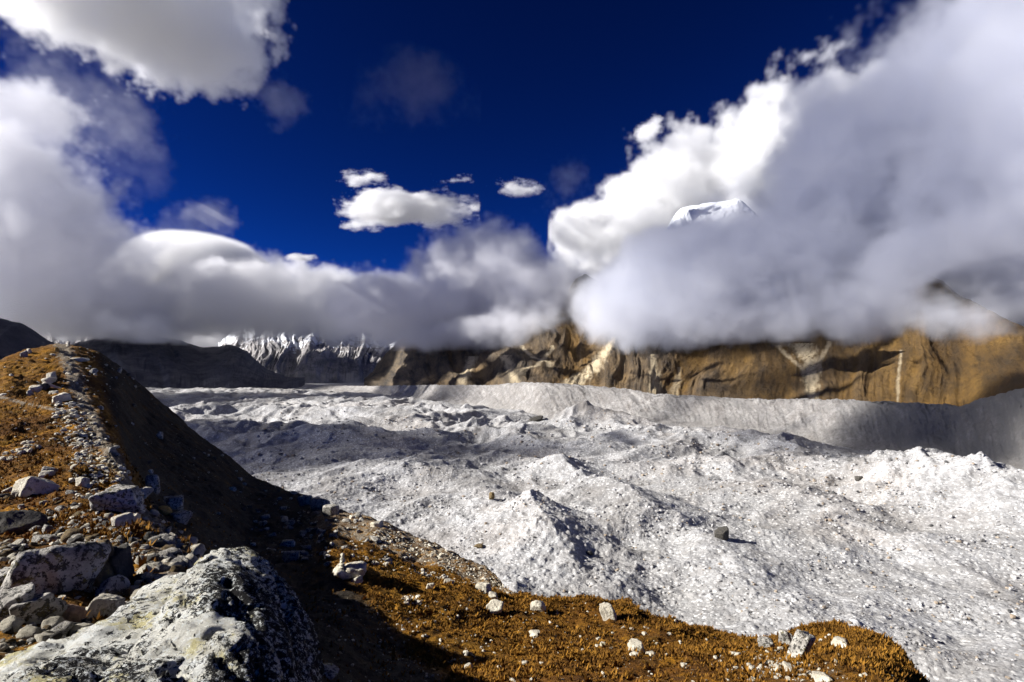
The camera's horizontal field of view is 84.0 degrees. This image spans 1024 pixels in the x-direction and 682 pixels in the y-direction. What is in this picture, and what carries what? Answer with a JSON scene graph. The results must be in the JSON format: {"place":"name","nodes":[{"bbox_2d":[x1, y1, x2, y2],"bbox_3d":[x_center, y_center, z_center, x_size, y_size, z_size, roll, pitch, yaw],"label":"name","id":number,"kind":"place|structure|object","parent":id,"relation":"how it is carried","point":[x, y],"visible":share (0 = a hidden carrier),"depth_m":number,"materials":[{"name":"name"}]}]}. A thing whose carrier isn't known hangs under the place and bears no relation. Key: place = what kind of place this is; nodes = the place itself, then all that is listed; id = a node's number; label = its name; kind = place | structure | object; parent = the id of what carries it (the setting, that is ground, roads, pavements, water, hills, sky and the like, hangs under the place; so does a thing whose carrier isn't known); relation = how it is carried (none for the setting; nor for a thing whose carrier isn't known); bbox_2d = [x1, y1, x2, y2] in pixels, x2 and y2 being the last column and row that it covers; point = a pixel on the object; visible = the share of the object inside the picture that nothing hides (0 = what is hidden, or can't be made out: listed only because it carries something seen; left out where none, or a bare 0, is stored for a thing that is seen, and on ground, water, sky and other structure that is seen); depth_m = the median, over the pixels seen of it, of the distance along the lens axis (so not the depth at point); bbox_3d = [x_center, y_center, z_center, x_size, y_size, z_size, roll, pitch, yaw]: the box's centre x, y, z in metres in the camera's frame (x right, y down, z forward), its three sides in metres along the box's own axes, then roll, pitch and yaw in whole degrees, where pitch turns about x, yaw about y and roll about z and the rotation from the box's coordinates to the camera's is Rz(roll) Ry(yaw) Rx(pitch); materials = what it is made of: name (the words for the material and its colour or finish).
{"place":"outdoors","nodes":[
{"label":"outdoors","id":0,"kind":"place"},
{"bbox_2d":[0,318,54,359],"bbox_3d":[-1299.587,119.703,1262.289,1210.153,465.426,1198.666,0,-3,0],"label":"dark hill","id":1,"kind":"structure","parent":0,"point":[15,337],"depth_m":1400.98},
{"bbox_2d":[34,311,129,344],"bbox_3d":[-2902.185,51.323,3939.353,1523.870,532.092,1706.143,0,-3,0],"label":"cloud","id":2,"kind":"structure","parent":0,"point":[63,327],"depth_m":3903.64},
{"bbox_2d":[73,334,304,388],"bbox_3d":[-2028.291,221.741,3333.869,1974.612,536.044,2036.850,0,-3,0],"label":"dark mountain","id":3,"kind":"structure","parent":0,"point":[152,361],"depth_m":3107.19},
{"bbox_2d":[218,303,418,382],"bbox_3d":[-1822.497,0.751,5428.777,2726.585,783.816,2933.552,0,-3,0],"label":"snowy mountain","id":4,"kind":"structure","parent":0,"point":[305,341],"depth_m":5036.55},
{"bbox_2d":[0,343,912,681],"bbox_3d":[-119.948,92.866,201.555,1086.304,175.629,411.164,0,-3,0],"label":"moraine ground","id":5,"kind":"structure","parent":0,"point":[174,463],"depth_m":41.32,"materials":[{"name":"soil"}]},
{"bbox_2d":[0,642,8,651],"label":"rock","id":6,"kind":"object","parent":5,"relation":"on","point":[4,646],"visible":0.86,"depth_m":6.78,"materials":[{"name":"stone"}]},
{"bbox_2d":[0,567,10,586],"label":"boulder","id":7,"kind":"object","parent":5,"relation":"on","point":[4,572],"visible":0.17,"depth_m":10.25,"materials":[{"name":"grey stone"}]},
{"bbox_2d":[1,625,13,633],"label":"rock","id":8,"kind":"object","parent":5,"relation":"on","point":[9,630],"visible":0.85,"depth_m":7.38,"materials":[{"name":"stone"}]},
{"bbox_2d":[0,495,14,499],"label":"rock","id":9,"kind":"object","parent":5,"relation":"on","point":[10,497],"visible":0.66,"depth_m":24.26,"materials":[{"name":"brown stone"}]},
{"bbox_2d":[0,615,24,631],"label":"rock","id":10,"kind":"object","parent":5,"relation":"on","point":[15,622],"visible":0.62,"depth_m":7.62,"materials":[{"name":"stone"}]},
{"bbox_2d":[0,582,35,621],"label":"boulder","id":11,"kind":"object","parent":5,"relation":"on","point":[17,594],"visible":0.57,"depth_m":8.08,"materials":[{"name":"grey stone"}]},
{"bbox_2d":[11,538,24,543],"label":"rock","id":12,"kind":"object","parent":5,"relation":"on","point":[20,541],"visible":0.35,"depth_m":14.96,"materials":[{"name":"stone"}]},
{"bbox_2d":[0,510,47,534],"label":"boulder","id":13,"kind":"object","parent":5,"relation":"on","point":[16,521],"visible":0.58,"depth_m":18.58,"materials":[{"name":"stone"}]},
{"bbox_2d":[15,625,40,638],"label":"rock","id":14,"kind":"object","parent":5,"relation":"on","point":[27,631],"visible":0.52,"depth_m":7.34,"materials":[{"name":"stone"}]},
{"bbox_2d":[12,476,59,497],"bbox_3d":[-21.250,6.648,25.409,1.649,1.394,1.112,3,-4,-41],"label":"boulder","id":15,"kind":"object","parent":5,"relation":"on","point":[27,486],"visible":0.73,"depth_m":25.05,"materials":[{"name":"stone"}]},
{"bbox_2d":[29,385,42,391],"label":"boulder","id":16,"kind":"object","parent":5,"relation":"on","point":[35,388],"visible":0.81,"depth_m":70.95,"materials":[{"name":"stone"}]},
{"bbox_2d":[31,535,42,541],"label":"rock","id":17,"kind":"object","parent":5,"relation":"on","point":[36,538],"visible":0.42,"depth_m":16.00,"materials":[{"name":"grey stone"}]},
{"bbox_2d":[9,592,68,623],"bbox_3d":[-6.865,4.002,8.293,0.612,0.698,0.577,1,-3,-26],"label":"boulder","id":18,"kind":"object","parent":5,"relation":"on","point":[38,608],"visible":0.54,"depth_m":8.16,"materials":[{"name":"grey stone"}]},
{"bbox_2d":[34,632,53,642],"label":"rock","id":19,"kind":"object","parent":5,"relation":"on","point":[41,637],"visible":0.48,"depth_m":7.18,"materials":[{"name":"stone"}]},
{"bbox_2d":[37,383,50,390],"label":"boulder","id":20,"kind":"object","parent":5,"relation":"on","point":[45,386],"visible":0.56,"depth_m":73.13,"materials":[{"name":"stone"}]},
{"bbox_2d":[38,470,55,477],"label":"boulder","id":21,"kind":"object","parent":5,"relation":"on","point":[43,473],"visible":0.6,"depth_m":28.26,"materials":[{"name":"stone"}]},
{"bbox_2d":[42,524,54,532],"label":"rock","id":22,"kind":"object","parent":5,"relation":"on","point":[45,528],"visible":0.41,"depth_m":18.06,"materials":[{"name":"grey stone"}]},
{"bbox_2d":[41,377,56,383],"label":"boulder","id":23,"kind":"object","parent":5,"relation":"on","point":[50,380],"visible":0.95,"depth_m":76.71,"materials":[{"name":"stone"}]},
{"bbox_2d":[41,466,57,471],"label":"boulder","id":24,"kind":"object","parent":5,"relation":"on","point":[45,468],"visible":0.45,"depth_m":28.67,"materials":[{"name":"grey stone"}]},
{"bbox_2d":[42,534,58,541],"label":"rock","id":25,"kind":"object","parent":5,"relation":"on","point":[45,537],"visible":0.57,"depth_m":16.02,"materials":[{"name":"grey stone"}]},
{"bbox_2d":[41,616,63,629],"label":"rock","id":26,"kind":"object","parent":5,"relation":"on","point":[53,621],"visible":0.56,"depth_m":7.71,"materials":[{"name":"stone"}]},
{"bbox_2d":[0,541,110,594],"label":"boulder","id":27,"kind":"object","parent":5,"relation":"on","point":[61,569],"visible":0.52,"depth_m":10.02,"materials":[{"name":"grey stone"}]},
{"bbox_2d":[48,632,62,639],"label":"rock","id":28,"kind":"object","parent":5,"relation":"on","point":[57,635],"visible":0.38,"depth_m":7.24,"materials":[{"name":"stone"}]},
{"bbox_2d":[50,621,73,635],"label":"rock","id":29,"kind":"object","parent":5,"relation":"on","point":[64,627],"visible":0.6,"depth_m":7.51,"materials":[{"name":"grey stone"}]},
{"bbox_2d":[52,392,71,402],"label":"boulder","id":30,"kind":"object","parent":5,"relation":"on","point":[63,396],"visible":0.87,"depth_m":62.98,"materials":[{"name":"stone"}]},
{"bbox_2d":[0,626,134,681],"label":"outcrop","id":31,"kind":"object","parent":5,"relation":"on","point":[43,661],"visible":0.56,"depth_m":5.31,"materials":[{"name":"stone"}]},
{"bbox_2d":[60,528,83,542],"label":"rock","id":32,"kind":"object","parent":5,"relation":"on","point":[67,535],"visible":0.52,"depth_m":15.10,"materials":[{"name":"brown stone"}]},
{"bbox_2d":[62,604,86,621],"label":"boulder","id":33,"kind":"object","parent":5,"relation":"on","point":[74,613],"visible":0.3,"depth_m":8.47,"materials":[{"name":"brown stone"}]},
{"bbox_2d":[67,535,84,543],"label":"rock","id":34,"kind":"object","parent":5,"relation":"on","point":[79,538],"visible":0.59,"depth_m":14.69,"materials":[{"name":"stone"}]},
{"bbox_2d":[71,358,89,361],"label":"boulder","id":35,"kind":"object","parent":5,"relation":"on","point":[82,359],"visible":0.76,"depth_m":95.30,"materials":[{"name":"stone"}]},
{"bbox_2d":[69,623,93,635],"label":"rock","id":36,"kind":"object","parent":5,"relation":"on","point":[74,628],"visible":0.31,"depth_m":7.63,"materials":[{"name":"stone"}]},
{"bbox_2d":[75,477,89,486],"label":"boulder","id":37,"kind":"object","parent":5,"relation":"on","point":[84,481],"visible":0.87,"depth_m":27.54,"materials":[{"name":"stone"}]},
{"bbox_2d":[85,533,99,540],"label":"rock","id":38,"kind":"object","parent":5,"relation":"on","point":[90,537],"visible":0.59,"depth_m":14.62,"materials":[{"name":"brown stone"}]},
{"bbox_2d":[92,539,114,587],"bbox_3d":[-7.973,4.414,10.725,0.846,1.199,0.857,-2,-4,39],"label":"boulder","id":39,"kind":"object","parent":5,"relation":"on","point":[106,572],"visible":0.12,"depth_m":10.65,"materials":[{"name":"grey stone"}]},
{"bbox_2d":[86,593,125,617],"bbox_3d":[-6.560,4.337,9.132,0.417,0.554,0.654,-3,-4,44],"label":"boulder","id":40,"kind":"object","parent":5,"relation":"on","point":[106,604],"visible":0.69,"depth_m":9.01,"materials":[{"name":"stone"}]},
{"bbox_2d":[94,575,129,596],"bbox_3d":[-7.235,4.554,10.269,0.566,0.562,0.470,2,-3,-32],"label":"boulder","id":41,"kind":"object","parent":5,"relation":"on","point":[116,585],"visible":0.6,"depth_m":10.28,"materials":[{"name":"grey stone"}]},
{"bbox_2d":[108,447,117,453],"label":"rock","id":42,"kind":"object","parent":5,"relation":"on","point":[113,450],"visible":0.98,"depth_m":34.34,"materials":[{"name":"grey stone"}]},
{"bbox_2d":[88,484,145,513],"bbox_3d":[-14.272,5.838,20.637,1.707,1.226,1.338,2,-3,-30],"label":"boulder","id":43,"kind":"object","parent":5,"relation":"on","point":[121,498],"visible":0.85,"depth_m":20.26,"materials":[{"name":"grey stone"}]},
{"bbox_2d":[108,543,134,581],"bbox_3d":[-7.694,4.514,10.974,0.650,1.111,0.464,0,-3,0],"label":"boulder","id":44,"kind":"object","parent":5,"relation":"on","point":[120,560],"visible":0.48,"depth_m":10.99,"materials":[{"name":"stone"}]},
{"bbox_2d":[111,512,134,526],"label":"boulder","id":45,"kind":"object","parent":5,"relation":"on","point":[120,519],"visible":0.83,"depth_m":16.28,"materials":[{"name":"stone"}]},
{"bbox_2d":[63,572,185,681],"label":"boulder","id":46,"kind":"object","parent":5,"relation":"on","point":[134,616],"visible":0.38,"depth_m":5.92,"materials":[{"name":"stone"}]},
{"bbox_2d":[128,585,141,594],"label":"rock","id":47,"kind":"object","parent":5,"relation":"on","point":[133,588],"visible":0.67,"depth_m":10.31,"materials":[{"name":"grey stone"}]},
{"bbox_2d":[133,573,142,581],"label":"rock","id":48,"kind":"object","parent":5,"relation":"on","point":[137,577],"visible":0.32,"depth_m":10.97,"materials":[{"name":"stone"}]},
{"bbox_2d":[136,564,153,573],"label":"rock","id":49,"kind":"object","parent":5,"relation":"on","point":[140,570],"visible":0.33,"depth_m":11.65,"materials":[{"name":"stone"}]},
{"bbox_2d":[139,487,153,498],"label":"boulder","id":50,"kind":"object","parent":5,"relation":"on","point":[147,491],"visible":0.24,"depth_m":29.86,"materials":[{"name":"stone"}]},
{"bbox_2d":[143,531,156,540],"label":"rock","id":51,"kind":"object","parent":5,"relation":"on","point":[147,535],"visible":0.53,"depth_m":14.79,"materials":[{"name":"stone"}]},
{"bbox_2d":[145,474,159,494],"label":"boulder","id":52,"kind":"object","parent":5,"relation":"on","point":[152,481],"visible":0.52,"depth_m":36.44,"materials":[{"name":"grey stone"}]},
{"bbox_2d":[145,554,159,562],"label":"rock","id":53,"kind":"object","parent":5,"relation":"on","point":[149,557],"visible":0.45,"depth_m":12.69,"materials":[{"name":"stone"}]},
{"bbox_2d":[146,575,161,581],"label":"rock","id":54,"kind":"object","parent":5,"relation":"on","point":[155,577],"visible":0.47,"depth_m":10.77,"materials":[{"name":"grey stone"}]},
{"bbox_2d":[148,562,162,567],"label":"rock","id":55,"kind":"object","parent":5,"relation":"on","point":[154,565],"visible":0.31,"depth_m":11.97,"materials":[{"name":"stone"}]},
{"bbox_2d":[146,537,167,546],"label":"rock","id":56,"kind":"object","parent":5,"relation":"on","point":[160,543],"visible":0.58,"depth_m":14.53,"materials":[{"name":"stone"}]},
{"bbox_2d":[153,564,170,572],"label":"rock","id":57,"kind":"object","parent":5,"relation":"on","point":[162,568],"visible":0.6,"depth_m":11.83,"materials":[{"name":"grey stone"}]},
{"bbox_2d":[157,506,172,514],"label":"boulder","id":58,"kind":"object","parent":5,"relation":"on","point":[165,510],"visible":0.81,"depth_m":33.04,"materials":[{"name":"stone"}]},
{"bbox_2d":[158,551,174,558],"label":"rock","id":59,"kind":"object","parent":5,"relation":"on","point":[166,553],"visible":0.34,"depth_m":13.31,"materials":[{"name":"grey stone"}]},
{"bbox_2d":[159,533,175,544],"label":"rock","id":60,"kind":"object","parent":5,"relation":"on","point":[165,537],"visible":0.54,"depth_m":14.83,"materials":[{"name":"grey stone"}]},
{"bbox_2d":[163,547,181,553],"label":"rock","id":61,"kind":"object","parent":5,"relation":"on","point":[172,550],"visible":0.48,"depth_m":13.66,"materials":[{"name":"grey stone"}]},
{"bbox_2d":[163,495,183,510],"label":"boulder","id":62,"kind":"object","parent":5,"relation":"on","point":[175,502],"visible":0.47,"depth_m":42.42,"materials":[{"name":"grey stone"}]},
{"bbox_2d":[170,565,184,571],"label":"rock","id":63,"kind":"object","parent":5,"relation":"on","point":[177,568],"visible":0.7,"depth_m":11.83,"materials":[{"name":"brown stone"}]},
{"bbox_2d":[170,558,184,565],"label":"rock","id":64,"kind":"object","parent":5,"relation":"on","point":[181,561],"visible":0.54,"depth_m":12.45,"materials":[{"name":"grey stone"}]},
{"bbox_2d":[169,510,192,524],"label":"boulder","id":65,"kind":"object","parent":5,"relation":"on","point":[183,516],"visible":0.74,"depth_m":33.59,"materials":[{"name":"grey stone"}]},
{"bbox_2d":[177,555,193,568],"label":"rock","id":66,"kind":"object","parent":5,"relation":"on","point":[188,563],"visible":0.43,"depth_m":12.54,"materials":[{"name":"grey stone"}]},
{"bbox_2d":[185,553,197,562],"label":"rock","id":67,"kind":"object","parent":5,"relation":"on","point":[192,557],"visible":0.12,"depth_m":12.89,"materials":[{"name":"stone"}]},
{"bbox_2d":[189,543,205,557],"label":"rock","id":68,"kind":"object","parent":5,"relation":"on","point":[200,548],"visible":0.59,"depth_m":15.42,"materials":[{"name":"stone"}]},
{"bbox_2d":[120,546,323,681],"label":"boulder","id":69,"kind":"object","parent":5,"relation":"on","point":[238,614],"visible":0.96,"depth_m":5.96,"materials":[{"name":"stone"}]},
{"bbox_2d":[280,539,294,546],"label":"boulder","id":70,"kind":"object","parent":5,"relation":"on","point":[288,542],"visible":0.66,"depth_m":50.41,"materials":[{"name":"grey stone"}]},
{"bbox_2d":[282,550,299,561],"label":"boulder","id":71,"kind":"object","parent":5,"relation":"on","point":[290,556],"visible":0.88,"depth_m":42.45,"materials":[{"name":"grey stone"}]},
{"bbox_2d":[297,495,311,505],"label":"boulder","id":72,"kind":"object","parent":5,"relation":"on","point":[303,500],"visible":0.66,"depth_m":92.69,"materials":[{"name":"grey stone"}]},
{"bbox_2d":[310,497,329,510],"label":"boulder","id":73,"kind":"object","parent":5,"relation":"on","point":[317,503],"visible":0.82,"depth_m":88.18,"materials":[{"name":"grey stone"}]},
{"bbox_2d":[322,504,338,515],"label":"boulder","id":74,"kind":"object","parent":5,"relation":"on","point":[330,509],"visible":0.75,"depth_m":81.12,"materials":[{"name":"grey stone"}]},
{"bbox_2d":[323,663,339,679],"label":"boulder","id":75,"kind":"object","parent":5,"relation":"on","point":[331,670],"visible":0.43,"depth_m":13.66,"materials":[{"name":"grey stone"}]},
{"bbox_2d":[332,563,351,579],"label":"boulder","id":76,"kind":"object","parent":5,"relation":"on","point":[342,574],"visible":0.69,"depth_m":32.37,"materials":[{"name":"stone"}]},
{"bbox_2d":[339,553,344,568],"bbox_3d":[-9.750,12.649,32.664,0.371,0.918,0.334,0,-3,0],"label":"cairn","id":77,"kind":"object","parent":76,"relation":"on","point":[341,564],"visible":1,"depth_m":32.58,"materials":[{"name":"stone"}]},
{"bbox_2d":[345,561,365,577],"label":"boulder","id":78,"kind":"object","parent":5,"relation":"on","point":[355,569],"visible":0.89,"depth_m":32.70,"materials":[{"name":"stone"}]},
{"bbox_2d":[352,575,362,582],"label":"boulder","id":79,"kind":"object","parent":5,"relation":"on","point":[358,579],"visible":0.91,"depth_m":32.34,"materials":[{"name":"stone"}]},
{"bbox_2d":[370,520,383,526],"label":"boulder","id":80,"kind":"object","parent":5,"relation":"on","point":[377,524],"visible":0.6,"depth_m":70.01,"materials":[{"name":"stone"}]},
{"bbox_2d":[0,347,892,681],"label":"pebbles","id":81,"kind":"object","parent":5,"relation":"on","point":[70,421],"visible":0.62,"depth_m":34.42,"materials":[{"name":"stone"}]},
{"bbox_2d":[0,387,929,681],"bbox_3d":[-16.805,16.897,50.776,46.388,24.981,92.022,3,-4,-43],"label":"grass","id":82,"kind":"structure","parent":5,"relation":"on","point":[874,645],"depth_m":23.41,"materials":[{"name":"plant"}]},
{"bbox_2d":[475,582,491,594],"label":"boulder","id":83,"kind":"object","parent":5,"relation":"on","point":[484,587],"visible":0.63,"depth_m":35.40,"materials":[{"name":"stone"}]},
{"bbox_2d":[489,591,497,598],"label":"boulder","id":84,"kind":"object","parent":5,"relation":"on","point":[492,595],"visible":0.9,"depth_m":33.86,"materials":[{"name":"stone"}]},
{"bbox_2d":[486,599,503,613],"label":"boulder","id":85,"kind":"object","parent":5,"relation":"on","point":[494,606],"visible":0.87,"depth_m":31.79,"materials":[{"name":"stone"}]},
{"bbox_2d":[529,630,539,637],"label":"boulder","id":86,"kind":"object","parent":5,"relation":"on","point":[533,633],"visible":0.61,"depth_m":27.11,"materials":[{"name":"stone"}]},
{"bbox_2d":[530,600,545,611],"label":"boulder","id":87,"kind":"object","parent":5,"relation":"on","point":[539,606],"visible":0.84,"depth_m":32.67,"materials":[{"name":"stone"}]},
{"bbox_2d":[599,602,616,620],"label":"boulder","id":88,"kind":"object","parent":5,"relation":"on","point":[607,610],"visible":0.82,"depth_m":31.86,"materials":[{"name":"stone"}]},
{"bbox_2d":[627,638,644,653],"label":"boulder","id":89,"kind":"object","parent":5,"relation":"on","point":[637,643],"visible":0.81,"depth_m":21.53,"materials":[{"name":"stone"}]},
{"bbox_2d":[757,636,775,647],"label":"boulder","id":90,"kind":"object","parent":5,"relation":"on","point":[764,641],"visible":0.54,"depth_m":24.64,"materials":[{"name":"grey stone"}]},
{"bbox_2d":[778,629,792,643],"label":"boulder","id":91,"kind":"object","parent":5,"relation":"on","point":[785,637],"visible":0.57,"depth_m":25.38,"materials":[{"name":"grey stone"}]},
{"bbox_2d":[782,661,797,670],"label":"boulder","id":92,"kind":"object","parent":5,"relation":"on","point":[786,664],"visible":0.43,"depth_m":16.78,"materials":[{"name":"stone"}]},
{"bbox_2d":[786,629,815,657],"bbox_3d":[9.860,10.629,19.463,1.011,1.456,0.484,-1,-3,19],"label":"boulder","id":93,"kind":"object","parent":5,"relation":"on","point":[802,641],"visible":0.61,"depth_m":19.38,"materials":[{"name":"grey stone"}]},
{"bbox_2d":[812,671,832,681],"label":"boulder","id":94,"kind":"object","parent":5,"relation":"on","point":[818,676],"visible":0.97,"depth_m":14.63,"materials":[{"name":"stone"}]},
{"bbox_2d":[831,636,847,647],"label":"boulder","id":95,"kind":"object","parent":5,"relation":"on","point":[837,639],"visible":0.49,"depth_m":23.27,"materials":[{"name":"stone"}]},
{"bbox_2d":[0,0,1023,346],"label":"sky","id":96,"kind":"structure","parent":0,"point":[188,171],"materials":[{"name":"blue"}]},
{"bbox_2d":[145,383,1023,681],"bbox_3d":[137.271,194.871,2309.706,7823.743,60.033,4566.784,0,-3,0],"label":"glacier","id":97,"kind":"object","parent":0,"point":[943,569],"visible":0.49,"depth_m":355.60,"materials":[{"name":"ice"}]},
{"bbox_2d":[529,415,542,421],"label":"boulder","id":98,"kind":"object","parent":97,"relation":"on","point":[538,418],"visible":0.94,"depth_m":867.80,"materials":[{"name":"stone"}]},
{"bbox_2d":[244,405,1023,678],"bbox_3d":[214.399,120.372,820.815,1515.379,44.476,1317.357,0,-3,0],"label":"glacier rubble","id":99,"kind":"object","parent":97,"relation":"on","point":[1011,588],"visible":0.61,"depth_m":354.00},
{"bbox_2d":[714,526,728,539],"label":"boulder","id":100,"kind":"object","parent":97,"relation":"on","point":[721,533],"visible":0.95,"depth_m":296.87,"materials":[{"name":"stone"}]},
{"bbox_2d":[293,382,1023,469],"bbox_3d":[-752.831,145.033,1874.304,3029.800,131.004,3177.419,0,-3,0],"label":"lateral moraine","id":101,"kind":"structure","parent":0,"point":[991,427],"depth_m":849.04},
{"bbox_2d":[364,265,1023,405],"bbox_3d":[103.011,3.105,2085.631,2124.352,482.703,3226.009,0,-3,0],"label":"brown mountain","id":102,"kind":"structure","parent":0,"point":[900,334],"depth_m":1446.04,"materials":[{"name":"stone"}]},
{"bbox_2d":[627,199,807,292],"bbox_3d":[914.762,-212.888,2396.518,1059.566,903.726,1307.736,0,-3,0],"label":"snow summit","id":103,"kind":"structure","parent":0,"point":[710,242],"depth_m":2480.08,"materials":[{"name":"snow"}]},
{"bbox_2d":[940,253,1023,326],"bbox_3d":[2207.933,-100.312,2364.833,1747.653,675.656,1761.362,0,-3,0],"label":"cloud","id":104,"kind":"structure","parent":0,"point":[998,289],"depth_m":2416.83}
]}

